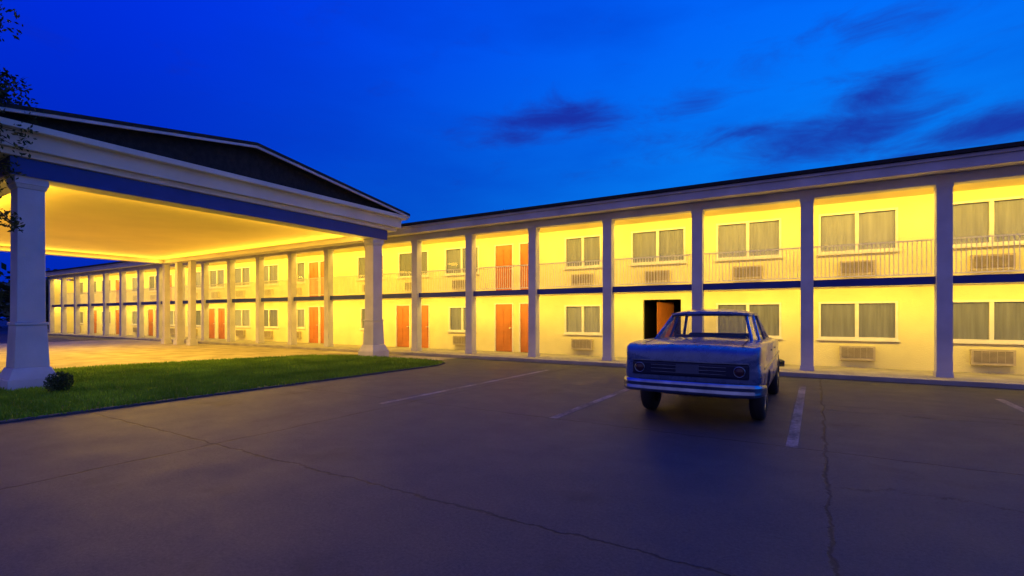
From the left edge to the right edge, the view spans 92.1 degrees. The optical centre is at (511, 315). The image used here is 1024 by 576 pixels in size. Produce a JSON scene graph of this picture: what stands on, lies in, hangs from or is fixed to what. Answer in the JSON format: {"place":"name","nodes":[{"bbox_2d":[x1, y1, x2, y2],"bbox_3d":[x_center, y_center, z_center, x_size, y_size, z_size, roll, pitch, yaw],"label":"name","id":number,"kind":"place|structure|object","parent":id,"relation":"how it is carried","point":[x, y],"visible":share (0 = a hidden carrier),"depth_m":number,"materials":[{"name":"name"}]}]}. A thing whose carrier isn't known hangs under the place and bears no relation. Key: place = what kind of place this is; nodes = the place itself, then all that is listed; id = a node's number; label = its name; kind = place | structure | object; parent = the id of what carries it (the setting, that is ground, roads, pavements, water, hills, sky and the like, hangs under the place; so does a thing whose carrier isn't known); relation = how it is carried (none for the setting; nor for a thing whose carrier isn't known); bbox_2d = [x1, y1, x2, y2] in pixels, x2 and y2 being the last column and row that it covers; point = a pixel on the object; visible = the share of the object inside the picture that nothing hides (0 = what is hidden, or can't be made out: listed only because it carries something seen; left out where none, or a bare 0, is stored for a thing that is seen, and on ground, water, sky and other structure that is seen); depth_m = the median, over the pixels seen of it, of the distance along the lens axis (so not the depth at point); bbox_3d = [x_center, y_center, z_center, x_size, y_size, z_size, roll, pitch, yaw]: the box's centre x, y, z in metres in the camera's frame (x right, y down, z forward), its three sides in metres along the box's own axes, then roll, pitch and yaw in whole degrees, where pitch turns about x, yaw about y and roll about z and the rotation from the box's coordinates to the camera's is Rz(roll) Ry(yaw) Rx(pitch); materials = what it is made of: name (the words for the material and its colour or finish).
{"place":"outdoors","nodes":[
{"label":"outdoors","id":0,"kind":"place"},
{"bbox_2d":[0,354,443,420],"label":"lawn","id":1,"kind":"structure","parent":0,"point":[168,387],"depth_m":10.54,"materials":[{"name":"plant"}]},
{"bbox_2d":[0,0,45,232],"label":"tree","id":2,"kind":"object","parent":1,"relation":"on","point":[6,100],"visible":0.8,"depth_m":9.98,"materials":[{"name":"green plant"}]},
{"bbox_2d":[43,371,74,391],"bbox_3d":[-9.276,1.349,10.119,0.502,0.466,0.508,0,0,32],"label":"shrub","id":3,"kind":"object","parent":1,"relation":"on","point":[59,382],"visible":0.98,"depth_m":10.04,"materials":[{"name":"green plant"}]},
{"bbox_2d":[0,339,452,370],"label":"driveway","id":4,"kind":"structure","parent":0,"point":[66,354],"depth_m":21.58,"materials":[{"name":"concrete"}]},
{"bbox_2d":[0,318,1023,575],"bbox_3d":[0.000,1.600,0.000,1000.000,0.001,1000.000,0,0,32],"label":"ground","id":5,"kind":"structure","parent":0,"point":[356,476],"depth_m":4.77,"materials":[{"name":"grey asphalt"}]},
{"bbox_2d":[0,262,73,328],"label":"trees","id":6,"kind":"object","parent":5,"relation":"on","point":[4,300],"visible":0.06,"depth_m":45.38,"materials":[{"name":"green plant"}]},
{"bbox_2d":[0,102,409,390],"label":"entrance canopy","id":7,"kind":"object","parent":5,"relation":"on","point":[91,187],"visible":0.98,"depth_m":14.38,"materials":[{"name":"white paint"}]},
{"bbox_2d":[0,355,444,423],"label":"kerb","id":8,"kind":"structure","parent":5,"relation":"on","point":[91,410],"depth_m":9.42,"materials":[{"name":"concrete"}]},
{"bbox_2d":[379,370,547,403],"bbox_3d":[-0.666,1.596,11.799,0.130,0.001,6.600,0,0,32],"label":"parking line","id":9,"kind":"object","parent":5,"relation":"on","point":[458,387],"visible":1,"depth_m":10.87,"materials":[{"name":"white paint"}]},
{"bbox_2d":[45,141,1023,377],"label":"motel building","id":10,"kind":"structure","parent":5,"relation":"on","point":[914,262],"depth_m":16.16,"materials":[{"name":"paint"}]},
{"bbox_2d":[80,282,83,295],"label":"window","id":11,"kind":"structure","parent":10,"relation":"in","point":[81,283],"depth_m":43.90,"materials":[{"name":"grey glass"}]},
{"bbox_2d":[80,311,83,323],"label":"window","id":12,"kind":"structure","parent":10,"relation":"in","point":[81,312],"depth_m":43.91,"materials":[{"name":"grey glass"}]},
{"bbox_2d":[94,281,96,294],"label":"window","id":13,"kind":"structure","parent":10,"relation":"in","point":[95,282],"depth_m":42.42,"materials":[{"name":"grey glass"}]},
{"bbox_2d":[94,310,96,332],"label":"door","id":14,"kind":"structure","parent":10,"relation":"in","point":[95,311],"depth_m":42.28,"materials":[{"name":"wood"}]},
{"bbox_2d":[101,279,110,293],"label":"window","id":15,"kind":"structure","parent":10,"relation":"in","point":[109,279],"depth_m":40.93,"materials":[{"name":"grey glass"}]},
{"bbox_2d":[101,311,110,324],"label":"window","id":16,"kind":"structure","parent":10,"relation":"in","point":[101,311],"depth_m":41.14,"materials":[{"name":"grey glass"}]},
{"bbox_2d":[115,279,118,302],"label":"door","id":17,"kind":"structure","parent":10,"relation":"in","point":[116,280],"depth_m":40.00,"materials":[{"name":"wood"}]},
{"bbox_2d":[115,309,118,333],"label":"door","id":18,"kind":"structure","parent":10,"relation":"in","point":[116,310],"depth_m":40.03,"materials":[{"name":"wood"}]},
{"bbox_2d":[132,277,136,292],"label":"window","id":19,"kind":"structure","parent":10,"relation":"in","point":[134,279],"depth_m":38.55,"materials":[{"name":"grey glass"}]},
{"bbox_2d":[132,311,136,324],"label":"window","id":20,"kind":"structure","parent":10,"relation":"in","point":[134,313],"depth_m":38.55,"materials":[{"name":"grey glass"}]},
{"bbox_2d":[148,309,153,335],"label":"door","id":21,"kind":"structure","parent":10,"relation":"in","point":[150,311],"depth_m":36.98,"materials":[{"name":"wood"}]},
{"bbox_2d":[149,275,156,291],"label":"window","id":22,"kind":"structure","parent":10,"relation":"in","point":[152,279],"depth_m":36.89,"materials":[{"name":"grey glass"}]},
{"bbox_2d":[155,309,156,335],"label":"door","id":23,"kind":"structure","parent":10,"relation":"in","point":[155,309],"depth_m":36.53,"materials":[{"name":"wood"}]},
{"bbox_2d":[170,274,171,300],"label":"door","id":24,"kind":"structure","parent":10,"relation":"in","point":[170,274],"depth_m":35.40,"materials":[{"name":"wood"}]},
{"bbox_2d":[170,310,174,325],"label":"window","id":25,"kind":"structure","parent":10,"relation":"in","point":[172,312],"depth_m":35.39,"materials":[{"name":"grey glass"}]},
{"bbox_2d":[187,271,200,289],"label":"window","id":26,"kind":"structure","parent":10,"relation":"in","point":[198,273],"depth_m":33.47,"materials":[{"name":"grey glass"}]},
{"bbox_2d":[187,310,200,326],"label":"window","id":27,"kind":"structure","parent":10,"relation":"in","point":[198,312],"depth_m":33.48,"materials":[{"name":"grey glass"}]},
{"bbox_2d":[209,308,214,337],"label":"door","id":28,"kind":"structure","parent":10,"relation":"in","point":[211,310],"depth_m":32.47,"materials":[{"name":"wood"}]},
{"bbox_2d":[209,269,224,288],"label":"window","id":29,"kind":"structure","parent":10,"relation":"in","point":[217,276],"depth_m":32.13,"materials":[{"name":"grey glass"}]},
{"bbox_2d":[217,308,224,338],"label":"door","id":30,"kind":"structure","parent":10,"relation":"in","point":[220,311],"depth_m":31.92,"materials":[{"name":"wood"}]},
{"bbox_2d":[235,267,249,286],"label":"window","id":31,"kind":"structure","parent":10,"relation":"in","point":[242,274],"depth_m":30.63,"materials":[{"name":"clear glass"}]},
{"bbox_2d":[235,309,249,327],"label":"window","id":32,"kind":"structure","parent":10,"relation":"in","point":[242,316],"depth_m":30.63,"materials":[{"name":"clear glass"}]},
{"bbox_2d":[264,264,278,284],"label":"window","id":33,"kind":"structure","parent":10,"relation":"in","point":[271,272],"depth_m":29.10,"materials":[{"name":"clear glass"}]},
{"bbox_2d":[264,309,278,327],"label":"window","id":34,"kind":"structure","parent":10,"relation":"in","point":[271,316],"depth_m":29.10,"materials":[{"name":"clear glass"}]},
{"bbox_2d":[287,308,304,328],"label":"window","id":35,"kind":"structure","parent":10,"relation":"in","point":[300,311],"depth_m":27.65,"materials":[{"name":"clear glass"}]},
{"bbox_2d":[297,262,304,283],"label":"window","id":36,"kind":"structure","parent":10,"relation":"in","point":[300,265],"depth_m":27.67,"materials":[{"name":"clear glass"}]},
{"bbox_2d":[308,261,318,296],"bbox_3d":[-10.822,-1.970,26.990,0.920,2.020,0.125,0,0,32],"label":"door","id":37,"kind":"structure","parent":10,"relation":"in","point":[313,267],"depth_m":27.01,"materials":[{"name":"wood"}]},
{"bbox_2d":[308,306,318,342],"bbox_3d":[-10.822,0.470,26.990,0.920,2.020,0.125,0,0,32],"label":"door","id":38,"kind":"structure","parent":10,"relation":"in","point":[313,311],"depth_m":27.01,"materials":[{"name":"wood"}]},
{"bbox_2d":[319,261,323,295],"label":"door","id":39,"kind":"structure","parent":10,"relation":"in","point":[321,263],"depth_m":26.68,"materials":[{"name":"wood"}]},
{"bbox_2d":[319,306,323,342],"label":"door","id":40,"kind":"structure","parent":10,"relation":"in","point":[321,308],"depth_m":26.68,"materials":[{"name":"wood"}]},
{"bbox_2d":[359,308,364,329],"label":"window","id":41,"kind":"structure","parent":10,"relation":"in","point":[362,310],"depth_m":25.00,"materials":[{"name":"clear glass"}]},
{"bbox_2d":[357,254,383,280],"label":"window","id":42,"kind":"structure","parent":10,"relation":"in","point":[361,259],"depth_m":25.08,"materials":[{"name":"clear glass"}]},
{"bbox_2d":[396,305,409,346],"bbox_3d":[-5.184,0.470,23.521,0.920,2.020,0.125,0,0,32],"label":"door","id":43,"kind":"structure","parent":10,"relation":"in","point":[402,311],"depth_m":23.53,"materials":[{"name":"wood"}]},
{"bbox_2d":[397,250,428,278],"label":"window","id":44,"kind":"structure","parent":10,"relation":"in","point":[405,258],"depth_m":23.43,"materials":[{"name":"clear glass"}]},
{"bbox_2d":[422,304,429,347],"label":"door","id":45,"kind":"structure","parent":10,"relation":"in","point":[425,307],"depth_m":22.78,"materials":[{"name":"wood"}]},
{"bbox_2d":[443,246,478,275],"bbox_3d":[-2.204,-2.405,21.686,1.960,1.230,0.151,0,0,32],"label":"window","id":46,"kind":"structure","parent":10,"relation":"in","point":[454,257],"depth_m":21.91,"materials":[{"name":"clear glass"}]},
{"bbox_2d":[447,306,476,332],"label":"window","id":47,"kind":"structure","parent":10,"relation":"in","point":[457,313],"depth_m":21.89,"materials":[{"name":"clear glass"}]},
{"bbox_2d":[494,243,512,289],"bbox_3d":[-0.329,-1.970,20.535,0.920,2.020,0.125,0,0,32],"label":"door","id":48,"kind":"structure","parent":10,"relation":"in","point":[503,253],"depth_m":20.57,"materials":[{"name":"wood"}]},
{"bbox_2d":[494,303,512,351],"bbox_3d":[-0.329,0.470,20.535,0.920,2.020,0.125,0,0,32],"label":"door","id":49,"kind":"structure","parent":10,"relation":"in","point":[503,312],"depth_m":20.57,"materials":[{"name":"wood"}]},
{"bbox_2d":[519,242,527,289],"bbox_3d":[0.693,-1.970,19.906,0.920,2.020,0.125,0,0,32],"label":"door","id":50,"kind":"structure","parent":10,"relation":"in","point":[523,247],"depth_m":20.06,"materials":[{"name":"wood"}]},
{"bbox_2d":[519,303,527,351],"bbox_3d":[0.693,0.470,19.906,0.920,2.020,0.125,0,0,32],"label":"door","id":51,"kind":"structure","parent":10,"relation":"in","point":[523,307],"depth_m":20.05,"materials":[{"name":"wood"}]},
{"bbox_2d":[563,234,601,269],"bbox_3d":[2.685,-2.405,18.678,1.580,1.230,0.151,0,0,32],"label":"window","id":52,"kind":"structure","parent":10,"relation":"in","point":[580,248],"depth_m":18.68,"materials":[{"name":"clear glass"}]},
{"bbox_2d":[563,305,601,335],"bbox_3d":[2.685,0.150,18.678,1.580,1.140,0.151,0,0,32],"label":"window","id":53,"kind":"structure","parent":10,"relation":"in","point":[579,319],"depth_m":18.69,"materials":[{"name":"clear glass"}]},
{"bbox_2d":[630,227,686,265],"bbox_3d":[5.078,-2.405,17.205,1.960,1.230,0.151,0,0,32],"label":"window","id":54,"kind":"structure","parent":10,"relation":"in","point":[667,241],"depth_m":17.18,"materials":[{"name":"clear glass"}]},
{"bbox_2d":[644,299,680,338],"bbox_3d":[6.012,0.345,18.456,1.700,2.270,2.860,0,0,32],"label":"doorway","id":55,"kind":"structure","parent":10,"relation":"in","point":[650,306],"depth_m":19.30,"materials":[{"name":"black"}]},
{"bbox_2d":[657,302,673,336],"bbox_3d":[5.536,0.490,17.783,0.820,1.960,0.052,0,0,-30],"label":"door","id":56,"kind":"structure","parent":10,"relation":"in","point":[665,310],"depth_m":17.72,"materials":[{"name":"wood"}]},
{"bbox_2d":[715,218,781,260],"bbox_3d":[7.506,-2.405,15.712,1.960,1.230,0.151,0,0,32],"label":"window","id":57,"kind":"structure","parent":10,"relation":"in","point":[763,234],"depth_m":15.70,"materials":[{"name":"clear glass"}]},
{"bbox_2d":[716,302,782,338],"bbox_3d":[7.506,0.150,15.712,1.960,1.140,0.151,0,0,32],"label":"window","id":58,"kind":"structure","parent":10,"relation":"in","point":[769,314],"depth_m":15.67,"materials":[{"name":"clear glass"}]},
{"bbox_2d":[817,301,899,341],"bbox_3d":[9.933,0.150,14.219,1.960,1.140,0.151,0,0,32],"label":"window","id":59,"kind":"structure","parent":10,"relation":"in","point":[877,321],"depth_m":14.20,"materials":[{"name":"grey glass"}]},
{"bbox_2d":[818,207,899,255],"bbox_3d":[9.933,-2.405,14.219,1.960,1.230,0.151,0,0,32],"label":"window","id":60,"kind":"structure","parent":10,"relation":"in","point":[874,225],"depth_m":14.21,"materials":[{"name":"grey glass"}]},
{"bbox_2d":[953,196,1023,247],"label":"window","id":61,"kind":"structure","parent":10,"relation":"in","point":[1005,215],"depth_m":12.73,"materials":[{"name":"grey glass"}]},
{"bbox_2d":[953,299,1023,344],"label":"window","id":62,"kind":"structure","parent":10,"relation":"in","point":[974,321],"depth_m":12.75,"materials":[{"name":"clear glass"}]},
{"bbox_2d":[549,388,629,418],"bbox_3d":[2.233,1.596,10.309,0.130,0.001,6.100,0,0,32],"label":"parking line","id":63,"kind":"object","parent":5,"relation":"on","point":[585,405],"visible":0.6,"depth_m":8.90,"materials":[{"name":"white paint"}]},
{"bbox_2d":[624,309,784,419],"bbox_3d":[3.834,0.738,9.247,2.020,1.725,5.255,0,0,32],"label":"parked car","id":64,"kind":"object","parent":5,"relation":"on","point":[735,365],"visible":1,"depth_m":7.29,"materials":[{"name":"paint"}]},
{"bbox_2d":[786,386,805,447],"bbox_3d":[5.001,1.596,8.606,0.130,0.001,6.100,0,0,32],"label":"parking line","id":65,"kind":"object","parent":5,"relation":"on","point":[793,435],"visible":1,"depth_m":7.50,"materials":[{"name":"white paint"}]},
{"bbox_2d":[996,399,1023,411],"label":"parking line","id":66,"kind":"object","parent":5,"relation":"on","point":[1012,405],"visible":1,"depth_m":8.90,"materials":[{"name":"white paint"}]},
{"bbox_2d":[0,0,1023,317],"label":"sky","id":67,"kind":"structure","parent":0,"point":[427,109],"materials":[{"name":"blue"}]},
{"bbox_2d":[48,332,1023,389],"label":"pavement","id":68,"kind":"structure","parent":0,"point":[991,380],"depth_m":15.76,"materials":[{"name":"concrete"}]}
]}

